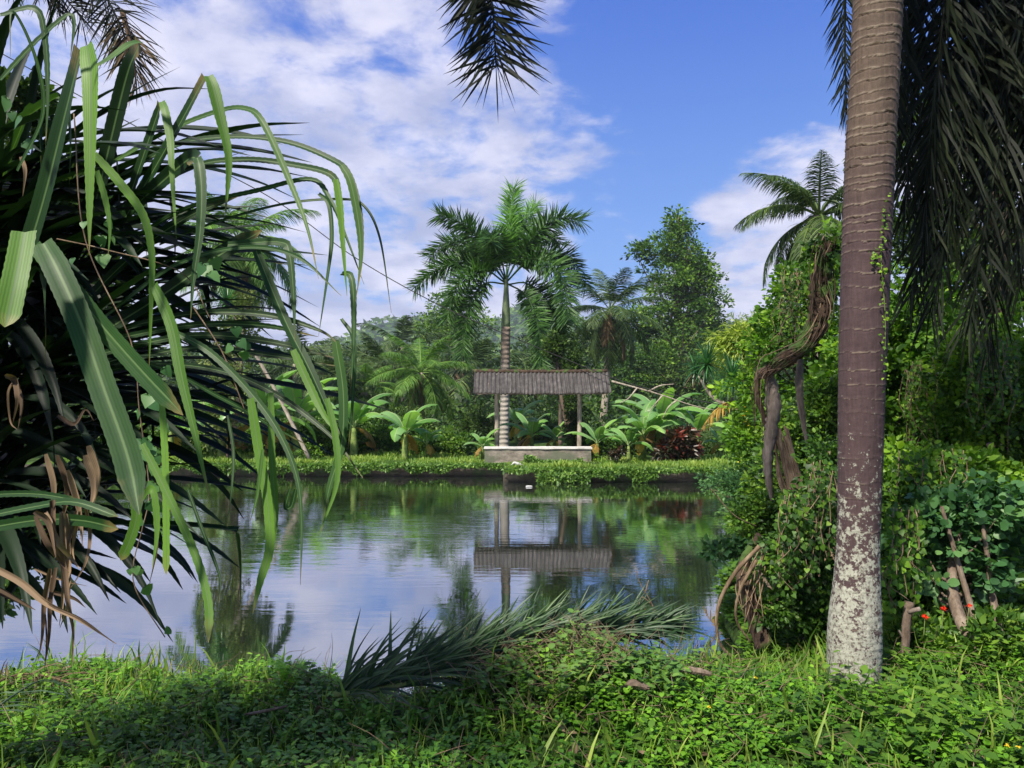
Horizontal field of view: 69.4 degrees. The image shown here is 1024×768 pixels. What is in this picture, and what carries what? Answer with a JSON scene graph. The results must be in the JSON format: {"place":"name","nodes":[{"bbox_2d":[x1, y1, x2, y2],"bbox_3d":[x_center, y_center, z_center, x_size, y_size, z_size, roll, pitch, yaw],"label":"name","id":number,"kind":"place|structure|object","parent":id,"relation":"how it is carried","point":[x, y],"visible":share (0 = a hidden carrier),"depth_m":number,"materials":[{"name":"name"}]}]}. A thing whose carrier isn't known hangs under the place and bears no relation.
{"place":"outdoors","nodes":[
{"label":"outdoors","id":0,"kind":"place"},
{"bbox_2d":[0,476,746,693],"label":"pond water","id":1,"kind":"structure","parent":0,"point":[379,550],"depth_m":10.16,"materials":[{"name":"liquid"}]},
{"bbox_2d":[51,449,747,468],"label":"bank grass","id":2,"kind":"structure","parent":0,"point":[442,457],"depth_m":24.28,"materials":[{"name":"plant"}]},
{"bbox_2d":[3,54,890,424],"bbox_3d":[-4.688,-6.798,24.368,35.896,15.644,10.984,-1,-2,35],"label":"utility cable","id":3,"kind":"object","parent":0,"point":[415,292],"visible":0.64,"depth_m":27.44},
{"bbox_2d":[0,407,1023,767],"bbox_3d":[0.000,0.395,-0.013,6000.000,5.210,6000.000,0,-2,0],"label":"ground","id":4,"kind":"structure","parent":0,"point":[734,631],"depth_m":3.89,"materials":[{"name":"plant"}]},
{"bbox_2d":[0,486,95,622],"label":"bush","id":5,"kind":"object","parent":4,"relation":"on","point":[8,608],"visible":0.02,"depth_m":6.44,"materials":[{"name":"green plant"}]},
{"bbox_2d":[0,658,101,733],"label":"fallen frond","id":6,"kind":"object","parent":4,"relation":"on","point":[32,683],"visible":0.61,"depth_m":4.28,"materials":[{"name":"plant"}]},
{"bbox_2d":[0,66,146,374],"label":"leafy tree","id":7,"kind":"object","parent":4,"relation":"on","point":[18,102],"visible":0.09,"depth_m":7.47,"materials":[{"name":"green plant"}]},
{"bbox_2d":[5,0,169,104],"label":"foxtail palm","id":8,"kind":"object","parent":4,"relation":"on","point":[113,32],"visible":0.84,"depth_m":5.20,"materials":[{"name":"green plant"}]},
{"bbox_2d":[0,0,391,670],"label":"screw pine","id":9,"kind":"object","parent":4,"relation":"on","point":[54,312],"visible":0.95,"depth_m":2.43,"materials":[{"name":"green plant"}]},
{"bbox_2d":[1,95,250,636],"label":"climbing vine","id":10,"kind":"object","parent":9,"relation":"attached to","point":[204,270],"visible":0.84,"depth_m":2.13,"materials":[{"name":"green plant"}]},
{"bbox_2d":[186,283,270,457],"bbox_3d":[-9.587,-0.347,24.878,2.635,6.084,2.468,0,-2,0],"label":"vine covered tree","id":11,"kind":"object","parent":4,"relation":"on","point":[233,422],"visible":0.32,"depth_m":24.69,"materials":[{"name":"green plant"}]},
{"bbox_2d":[170,191,321,396],"bbox_3d":[-11.838,-2.600,31.820,6.842,10.884,7.429,0,-2,0],"label":"coconut palm","id":12,"kind":"object","parent":4,"relation":"on","point":[249,267],"visible":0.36,"depth_m":31.60,"materials":[{"name":"green plant"}]},
{"bbox_2d":[210,287,311,459],"bbox_3d":[-8.418,-0.388,24.641,3.705,6.190,1.541,0,-2,0],"label":"coconut palm","id":13,"kind":"object","parent":4,"relation":"on","point":[225,294],"visible":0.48,"depth_m":24.55,"materials":[{"name":"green plant"}]},
{"bbox_2d":[25,464,503,475],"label":"retaining wall","id":14,"kind":"structure","parent":4,"relation":"on","point":[471,471],"depth_m":23.62,"materials":[{"name":"concrete"}]},
{"bbox_2d":[213,418,315,455],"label":"bush","id":15,"kind":"object","parent":4,"relation":"on","point":[278,447],"visible":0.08,"depth_m":27.61,"materials":[{"name":"green plant"}]},
{"bbox_2d":[219,370,316,457],"bbox_3d":[-8.883,1.089,25.714,3.927,3.172,3.457,0,-2,0],"label":"banana plant","id":16,"kind":"object","parent":4,"relation":"on","point":[261,394],"visible":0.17,"depth_m":25.66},
{"bbox_2d":[267,654,311,684],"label":"fern","id":17,"kind":"object","parent":4,"relation":"on","point":[280,668],"visible":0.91,"depth_m":4.50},
{"bbox_2d":[243,378,338,458],"bbox_3d":[-7.696,1.241,26.307,4.004,2.966,3.671,0,-2,0],"label":"banana plant","id":18,"kind":"object","parent":4,"relation":"on","point":[306,403],"visible":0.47,"depth_m":26.16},
{"bbox_2d":[250,324,347,410],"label":"coconut palm","id":19,"kind":"object","parent":4,"relation":"on","point":[295,375],"visible":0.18,"depth_m":77.57,"materials":[{"name":"green plant"}]},
{"bbox_2d":[280,417,350,454],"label":"bush","id":20,"kind":"object","parent":4,"relation":"on","point":[321,436],"visible":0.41,"depth_m":28.05,"materials":[{"name":"green plant"}]},
{"bbox_2d":[264,336,372,396],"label":"coconut palm","id":21,"kind":"object","parent":4,"relation":"on","point":[327,348],"visible":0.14,"depth_m":84.83,"materials":[{"name":"green plant"}]},
{"bbox_2d":[292,353,389,423],"bbox_3d":[-8.997,0.546,38.971,5.532,4.706,5.681,0,-2,0],"label":"coconut palm","id":22,"kind":"object","parent":4,"relation":"on","point":[330,369],"visible":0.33,"depth_m":38.48,"materials":[{"name":"green plant"}]},
{"bbox_2d":[306,393,392,456],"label":"banana plant","id":23,"kind":"object","parent":4,"relation":"on","point":[361,414],"visible":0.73,"depth_m":26.88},
{"bbox_2d":[324,363,401,415],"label":"coconut palm","id":24,"kind":"object","parent":4,"relation":"on","point":[364,395],"visible":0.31,"depth_m":38.64,"materials":[{"name":"green plant"}]},
{"bbox_2d":[324,415,402,454],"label":"bush","id":25,"kind":"object","parent":4,"relation":"on","point":[381,436],"visible":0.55,"depth_m":28.07,"materials":[{"name":"green plant"}]},
{"bbox_2d":[327,332,430,410],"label":"coconut palm","id":26,"kind":"object","parent":4,"relation":"on","point":[370,341],"visible":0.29,"depth_m":48.46,"materials":[{"name":"green plant"}]},
{"bbox_2d":[348,315,448,402],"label":"coconut palm","id":27,"kind":"object","parent":4,"relation":"on","point":[404,334],"visible":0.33,"depth_m":98.20,"materials":[{"name":"green plant"}]},
{"bbox_2d":[357,404,444,446],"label":"bush","id":28,"kind":"object","parent":4,"relation":"on","point":[401,413],"visible":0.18,"depth_m":30.23,"materials":[{"name":"green plant"}]},
{"bbox_2d":[367,404,439,457],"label":"banana plant","id":29,"kind":"object","parent":4,"relation":"on","point":[412,420],"visible":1,"depth_m":25.38,"materials":[{"name":"plant"}]},
{"bbox_2d":[9,339,810,431],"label":"jungle backdrop","id":30,"kind":"structure","parent":4,"relation":"on","point":[171,381],"depth_m":54.52,"materials":[{"name":"green plant"}]},
{"bbox_2d":[363,334,476,423],"bbox_3d":[-4.410,0.133,37.145,5.426,5.454,5.560,0,-2,0],"label":"coconut palm","id":31,"kind":"object","parent":4,"relation":"on","point":[418,391],"visible":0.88,"depth_m":36.73,"materials":[{"name":"green plant"}]},
{"bbox_2d":[414,428,444,457],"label":"banana plant","id":32,"kind":"object","parent":4,"relation":"on","point":[426,436],"visible":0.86,"depth_m":26.07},
{"bbox_2d":[394,424,481,456],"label":"bush","id":33,"kind":"object","parent":4,"relation":"on","point":[451,444],"visible":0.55,"depth_m":27.63,"materials":[{"name":"green plant"}]},
{"bbox_2d":[159,454,739,483],"bbox_3d":[-2.882,2.657,22.834,20.717,0.836,3.232,0,-2,0],"label":"bank creeper","id":34,"kind":"object","parent":4,"relation":"on","point":[564,474],"visible":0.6,"depth_m":23.19,"materials":[{"name":"plant"}]},
{"bbox_2d":[405,288,500,372],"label":"leafy tree","id":35,"kind":"object","parent":4,"relation":"on","point":[428,325],"visible":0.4,"depth_m":100.80,"materials":[{"name":"green plant"}]},
{"bbox_2d":[413,336,500,402],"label":"coconut palm","id":36,"kind":"object","parent":4,"relation":"on","point":[454,378],"visible":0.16,"depth_m":89.40,"materials":[{"name":"green plant"}]},
{"bbox_2d":[427,338,534,414],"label":"coconut palm","id":37,"kind":"object","parent":4,"relation":"on","point":[468,383],"visible":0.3,"depth_m":74.67,"materials":[{"name":"green plant"}]},
{"bbox_2d":[464,428,499,460],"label":"banana plant","id":38,"kind":"object","parent":4,"relation":"on","point":[482,440],"visible":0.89,"depth_m":25.58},
{"bbox_2d":[451,399,518,441],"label":"bush","id":39,"kind":"object","parent":4,"relation":"on","point":[483,423],"visible":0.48,"depth_m":36.26,"materials":[{"name":"green plant"}]},
{"bbox_2d":[403,177,596,446],"bbox_3d":[-0.479,-3.120,32.230,8.766,12.076,7.142,0,-2,0],"label":"foxtail palm","id":40,"kind":"object","parent":4,"relation":"on","point":[483,252],"visible":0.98,"depth_m":31.38,"materials":[{"name":"green plant"}]},
{"bbox_2d":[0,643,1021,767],"bbox_3d":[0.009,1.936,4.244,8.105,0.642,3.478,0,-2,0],"label":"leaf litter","id":41,"kind":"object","parent":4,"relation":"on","point":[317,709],"visible":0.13,"depth_m":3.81,"materials":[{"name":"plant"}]},
{"bbox_2d":[0,595,1023,767],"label":"ground cover","id":42,"kind":"object","parent":4,"relation":"on","point":[368,718],"visible":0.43,"depth_m":3.82,"materials":[{"name":"plant"}]},
{"bbox_2d":[0,599,1023,767],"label":"dry stalks","id":43,"kind":"object","parent":4,"relation":"on","point":[577,636],"visible":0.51,"depth_m":4.12,"materials":[{"name":"plant"}]},
{"bbox_2d":[487,400,543,442],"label":"banana plant","id":44,"kind":"object","parent":4,"relation":"on","point":[516,419],"visible":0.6,"depth_m":34.34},
{"bbox_2d":[332,583,712,720],"bbox_3d":[0.190,1.621,4.665,2.586,0.716,0.844,1,-2,-27],"label":"fallen frond","id":45,"kind":"object","parent":4,"relation":"on","point":[415,664],"visible":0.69,"depth_m":4.38,"materials":[{"name":"plant"}]},
{"bbox_2d":[499,412,556,446],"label":"banana plant","id":46,"kind":"object","parent":4,"relation":"on","point":[529,429],"visible":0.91,"depth_m":26.99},
{"bbox_2d":[492,349,572,411],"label":"leafy tree","id":47,"kind":"object","parent":4,"relation":"on","point":[518,362],"visible":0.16,"depth_m":82.16,"materials":[{"name":"green plant"}]},
{"bbox_2d":[484,446,591,462],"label":"concrete plinth","id":48,"kind":"structure","parent":4,"relation":"on","point":[501,454],"depth_m":24.44,"materials":[{"name":"concrete"}]},
{"bbox_2d":[473,369,611,445],"bbox_3d":[1.027,1.140,25.877,4.732,3.354,1.428,0,-2,0],"label":"shelter","id":49,"kind":"object","parent":4,"relation":"on","point":[577,382],"visible":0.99,"depth_m":25.66,"materials":[{"name":"grey wood"}]},
{"bbox_2d":[499,407,586,440],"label":"bush","id":50,"kind":"object","parent":4,"relation":"on","point":[550,426],"visible":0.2,"depth_m":36.43,"materials":[{"name":"green plant"}]},
{"bbox_2d":[126,298,963,388],"bbox_3d":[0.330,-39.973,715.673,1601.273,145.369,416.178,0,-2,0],"label":"distant forest","id":51,"kind":"object","parent":4,"relation":"on","point":[393,319],"visible":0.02,"depth_m":787.66,"materials":[{"name":"green plant"}]},
{"bbox_2d":[547,311,570,444],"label":"vine covered tree","id":52,"kind":"object","parent":4,"relation":"on","point":[561,363],"visible":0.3,"depth_m":32.92,"materials":[{"name":"green plant"}]},
{"bbox_2d":[538,329,588,445],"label":"vine covered tree","id":53,"kind":"object","parent":4,"relation":"on","point":[556,344],"visible":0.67,"depth_m":27.23,"materials":[{"name":"green plant"}]},
{"bbox_2d":[512,316,618,369],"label":"leafy tree","id":54,"kind":"object","parent":4,"relation":"on","point":[585,346],"visible":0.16,"depth_m":105.17,"materials":[{"name":"green plant"}]},
{"bbox_2d":[456,608,704,713],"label":"undergrowth","id":55,"kind":"object","parent":4,"relation":"on","point":[626,671],"visible":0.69,"depth_m":4.15,"materials":[{"name":"plant"}]},
{"bbox_2d":[564,419,621,460],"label":"banana plant","id":56,"kind":"object","parent":4,"relation":"on","point":[597,435],"visible":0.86,"depth_m":25.24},
{"bbox_2d":[563,419,655,455],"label":"bush","id":57,"kind":"object","parent":4,"relation":"on","point":[603,449],"visible":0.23,"depth_m":28.42,"materials":[{"name":"green plant"}]},
{"bbox_2d":[555,267,668,425],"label":"coconut palm","id":58,"kind":"object","parent":4,"relation":"on","point":[610,333],"visible":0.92,"depth_m":49.85,"materials":[{"name":"green plant"}]},
{"bbox_2d":[503,468,730,481],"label":"retaining wall","id":59,"kind":"structure","parent":4,"relation":"on","point":[672,477],"depth_m":21.82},
{"bbox_2d":[604,427,653,461],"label":"banana plant","id":60,"kind":"object","parent":4,"relation":"on","point":[628,438],"visible":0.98,"depth_m":24.68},
{"bbox_2d":[583,336,686,414],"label":"leafy tree","id":61,"kind":"object","parent":4,"relation":"on","point":[623,374],"visible":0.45,"depth_m":81.55,"materials":[{"name":"green plant"}]},
{"bbox_2d":[610,399,675,460],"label":"banana plant","id":62,"kind":"object","parent":4,"relation":"on","point":[636,421],"visible":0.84,"depth_m":25.07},
{"bbox_2d":[610,387,709,449],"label":"banana plant","id":63,"kind":"object","parent":4,"relation":"on","point":[664,403],"visible":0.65,"depth_m":25.42,"materials":[{"name":"plant"}]},
{"bbox_2d":[437,0,903,695],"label":"foxtail palm","id":64,"kind":"object","parent":4,"relation":"on","point":[871,128],"visible":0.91,"depth_m":4.41,"materials":[{"name":"brown plant"}]},
{"bbox_2d":[869,192,890,392],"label":"climbing vine","id":65,"kind":"object","parent":64,"relation":"attached to","point":[880,271],"visible":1,"depth_m":4.36,"materials":[{"name":"green plant"}]},
{"bbox_2d":[626,341,716,411],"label":"leafy tree","id":66,"kind":"object","parent":4,"relation":"on","point":[676,382],"visible":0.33,"depth_m":79.17,"materials":[{"name":"green plant"}]},
{"bbox_2d":[615,204,734,392],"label":"tall tree","id":67,"kind":"object","parent":4,"relation":"on","point":[691,271],"visible":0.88,"depth_m":86.47,"materials":[{"name":"green plant"}]},
{"bbox_2d":[649,423,704,462],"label":"croton bush","id":68,"kind":"object","parent":4,"relation":"on","point":[678,443],"visible":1,"depth_m":24.35,"materials":[{"name":"red plant"}]},
{"bbox_2d":[656,402,728,459],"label":"banana plant","id":69,"kind":"object","parent":4,"relation":"on","point":[702,417],"visible":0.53,"depth_m":24.95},
{"bbox_2d":[677,335,753,406],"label":"dragon tree","id":70,"kind":"object","parent":4,"relation":"on","point":[705,358],"visible":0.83,"depth_m":14.91,"materials":[{"name":"green plant"}]},
{"bbox_2d":[699,429,733,454],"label":"bush","id":71,"kind":"object","parent":4,"relation":"on","point":[708,447],"visible":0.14,"depth_m":28.31,"materials":[{"name":"green plant"}]},
{"bbox_2d":[696,309,762,391],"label":"bamboo clump","id":72,"kind":"object","parent":4,"relation":"on","point":[735,333],"visible":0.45,"depth_m":15.78,"materials":[{"name":"plant"}]},
{"bbox_2d":[689,365,789,416],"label":"leafy tree","id":73,"kind":"object","parent":4,"relation":"on","point":[721,393],"visible":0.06,"depth_m":70.80,"materials":[{"name":"green plant"}]},
{"bbox_2d":[693,454,802,515],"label":"bush","id":74,"kind":"object","parent":4,"relation":"on","point":[727,478],"visible":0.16,"depth_m":14.90,"materials":[{"name":"green plant"}]},
{"bbox_2d":[717,489,779,546],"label":"bush","id":75,"kind":"object","parent":4,"relation":"on","point":[756,512],"visible":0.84,"depth_m":9.43,"materials":[{"name":"green plant"}]},
{"bbox_2d":[735,533,774,648],"bbox_3d":[1.993,1.720,6.165,0.351,0.903,0.435,0,-2,0],"label":"dead root mass","id":76,"kind":"object","parent":4,"relation":"on","point":[762,638],"visible":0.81,"depth_m":6.07,"materials":[{"name":"wood"}]},
{"bbox_2d":[715,545,760,658],"bbox_3d":[1.833,1.812,6.025,0.261,1.030,0.305,1,-2,-24],"label":"liana","id":77,"kind":"object","parent":76,"relation":"attached to","point":[751,554],"visible":0.88,"depth_m":6.02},
{"bbox_2d":[705,215,841,471],"bbox_3d":[4.610,-0.331,12.598,2.678,5.089,1.628,0,-2,0],"label":"vine covered tree","id":78,"kind":"object","parent":4,"relation":"on","point":[740,437],"visible":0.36,"depth_m":12.43,"materials":[{"name":"green plant"}]},
{"bbox_2d":[729,371,837,537],"bbox_3d":[3.510,1.032,9.343,1.724,2.355,2.009,0,-2,0],"label":"bush","id":79,"kind":"object","parent":4,"relation":"on","point":[821,409],"visible":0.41,"depth_m":8.87,"materials":[{"name":"green plant"}]},
{"bbox_2d":[748,425,837,653],"bbox_3d":[2.459,1.294,6.173,1.036,1.908,0.893,0,-2,0],"label":"bush","id":80,"kind":"object","parent":4,"relation":"on","point":[789,610],"visible":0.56,"depth_m":6.06,"materials":[{"name":"green plant"}]},
{"bbox_2d":[769,493,826,603],"bbox_3d":[2.229,1.247,5.747,0.421,0.806,0.824,-1,-2,21],"label":"vine curtain","id":81,"kind":"object","parent":80,"relation":"hanging from","point":[792,522],"visible":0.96,"depth_m":5.62,"materials":[{"name":"green plant"}]},
{"bbox_2d":[791,455,836,582],"bbox_3d":[2.318,1.031,5.559,0.386,0.952,0.779,-1,-2,18],"label":"vine curtain","id":82,"kind":"object","parent":80,"relation":"hanging from","point":[816,495],"visible":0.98,"depth_m":5.54,"materials":[{"name":"green plant"}]},
{"bbox_2d":[751,233,836,576],"bbox_3d":[3.015,0.390,7.698,0.948,3.975,0.826,0,-2,0],"label":"leaning trunk","id":83,"kind":"object","parent":4,"relation":"on","point":[815,327],"visible":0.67,"depth_m":7.84,"materials":[{"name":"brown plant"}]},
{"bbox_2d":[693,533,777,599],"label":"bush","id":84,"kind":"object","parent":83,"relation":"attached to","point":[707,548],"visible":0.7,"depth_m":7.08,"materials":[{"name":"green plant"}]},
{"bbox_2d":[766,264,809,376],"bbox_3d":[3.199,-0.748,8.529,0.456,1.344,0.788,-1,-2,28],"label":"vine curtain","id":85,"kind":"object","parent":83,"relation":"hanging from","point":[789,292],"visible":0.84,"depth_m":8.46,"materials":[{"name":"green plant"}]},
{"bbox_2d":[760,222,841,366],"bbox_3d":[3.328,-0.937,8.077,1.426,1.624,0.779,1,-2,-33],"label":"climbing vine","id":86,"kind":"object","parent":83,"relation":"attached to","point":[803,290],"visible":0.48,"depth_m":7.99,"materials":[{"name":"green plant"}]},
{"bbox_2d":[733,149,898,452],"bbox_3d":[7.665,-1.483,18.801,3.916,7.952,3.591,-1,-2,17],"label":"coconut palm","id":87,"kind":"object","parent":4,"relation":"on","point":[802,197],"visible":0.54,"depth_m":18.37,"materials":[{"name":"green plant"}]},
{"bbox_2d":[696,549,1023,767],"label":"undergrowth","id":88,"kind":"object","parent":4,"relation":"on","point":[929,726],"visible":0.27,"depth_m":3.80,"materials":[{"name":"green plant"}]},
{"bbox_2d":[712,502,1023,664],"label":"shrub","id":89,"kind":"object","parent":4,"relation":"on","point":[727,603],"visible":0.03,"depth_m":6.83,"materials":[{"name":"green plant"}]},
{"bbox_2d":[806,261,1000,454],"bbox_3d":[5.032,0.271,9.458,2.513,3.660,1.766,0,-2,0],"label":"bush","id":90,"kind":"object","parent":4,"relation":"on","point":[900,339],"visible":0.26,"depth_m":9.26,"materials":[{"name":"green plant"}]},
{"bbox_2d":[898,601,920,665],"bbox_3d":[2.604,1.636,4.844,0.138,0.418,0.070,-1,-2,21],"label":"cut stake","id":91,"kind":"object","parent":4,"relation":"on","point":[909,610],"visible":0.86,"depth_m":4.83,"materials":[{"name":"brown wood"}]},
{"bbox_2d":[834,63,1023,345],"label":"dark tree","id":92,"kind":"object","parent":4,"relation":"on","point":[896,253],"visible":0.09,"depth_m":12.82,"materials":[{"name":"green plant"}]},
{"bbox_2d":[839,0,1023,388],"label":"foxtail palm","id":93,"kind":"object","parent":4,"relation":"on","point":[975,70],"visible":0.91,"depth_m":5.66,"materials":[{"name":"green plant"}]},
{"bbox_2d":[880,468,1023,660],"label":"rounded leaf shrub","id":94,"kind":"object","parent":4,"relation":"on","point":[974,506],"visible":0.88,"depth_m":5.33,"materials":[{"name":"green plant"}]},
{"bbox_2d":[880,500,939,620],"bbox_3d":[2.717,1.220,5.113,0.354,0.821,0.933,-2,-2,42],"label":"vine curtain","id":95,"kind":"object","parent":94,"relation":"attached to","point":[907,554],"visible":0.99,"depth_m":5.02,"materials":[{"name":"green plant"}]},
{"bbox_2d":[884,446,980,508],"bbox_3d":[3.358,0.832,5.907,0.941,0.656,0.725,0,-2,0],"label":"vine curtain","id":96,"kind":"object","parent":94,"relation":"attached to","point":[960,470],"visible":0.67,"depth_m":5.85,"materials":[{"name":"green plant"}]},
{"bbox_2d":[880,471,1023,615],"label":"bush","id":97,"kind":"object","parent":4,"relation":"on","point":[886,503],"visible":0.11,"depth_m":6.02,"materials":[{"name":"green plant"}]},
{"bbox_2d":[882,600,1023,671],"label":"bush","id":98,"kind":"object","parent":4,"relation":"on","point":[985,615],"visible":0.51,"depth_m":4.99,"materials":[{"name":"green plant"}]},
{"bbox_2d":[883,431,1023,490],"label":"bush","id":99,"kind":"object","parent":4,"relation":"on","point":[990,461],"visible":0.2,"depth_m":6.40,"materials":[{"name":"green plant"}]},
{"bbox_2d":[940,506,978,624],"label":"shrub stem","id":100,"kind":"object","parent":4,"relation":"on","point":[966,591],"visible":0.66,"depth_m":5.21,"materials":[{"name":"brown plant"}]},
{"bbox_2d":[906,288,1023,467],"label":"bush","id":101,"kind":"object","parent":4,"relation":"on","point":[952,388],"visible":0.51,"depth_m":8.37,"materials":[{"name":"green plant"}]},
{"bbox_2d":[890,356,943,449],"bbox_3d":[4.704,0.396,8.540,0.539,1.414,0.987,-1,-2,35],"label":"vine curtain","id":102,"kind":"object","parent":101,"relation":"hanging from","point":[911,385],"visible":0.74,"depth_m":8.45,"materials":[{"name":"green plant"}]},
{"bbox_2d":[955,333,1023,449],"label":"vine curtain","id":103,"kind":"object","parent":101,"relation":"hanging from","point":[1014,393],"visible":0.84,"depth_m":7.58,"materials":[{"name":"green plant"}]},
{"bbox_2d":[981,523,1004,634],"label":"shrub stem","id":104,"kind":"object","parent":4,"relation":"on","point":[993,599],"visible":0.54,"depth_m":5.22,"materials":[{"name":"brown plant"}]},
{"bbox_2d":[987,377,1023,460],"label":"bush","id":105,"kind":"object","parent":4,"relation":"on","point":[1009,432],"visible":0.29,"depth_m":8.03,"materials":[{"name":"green plant"}]},
{"bbox_2d":[0,0,1023,353],"label":"sky","id":106,"kind":"structure","parent":0,"point":[649,106],"materials":[{"name":"blue"}]},
{"bbox_2d":[167,306,944,380],"bbox_3d":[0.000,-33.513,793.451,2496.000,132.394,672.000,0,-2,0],"label":"hills","id":107,"kind":"structure","parent":0,"point":[381,325],"depth_m":783.45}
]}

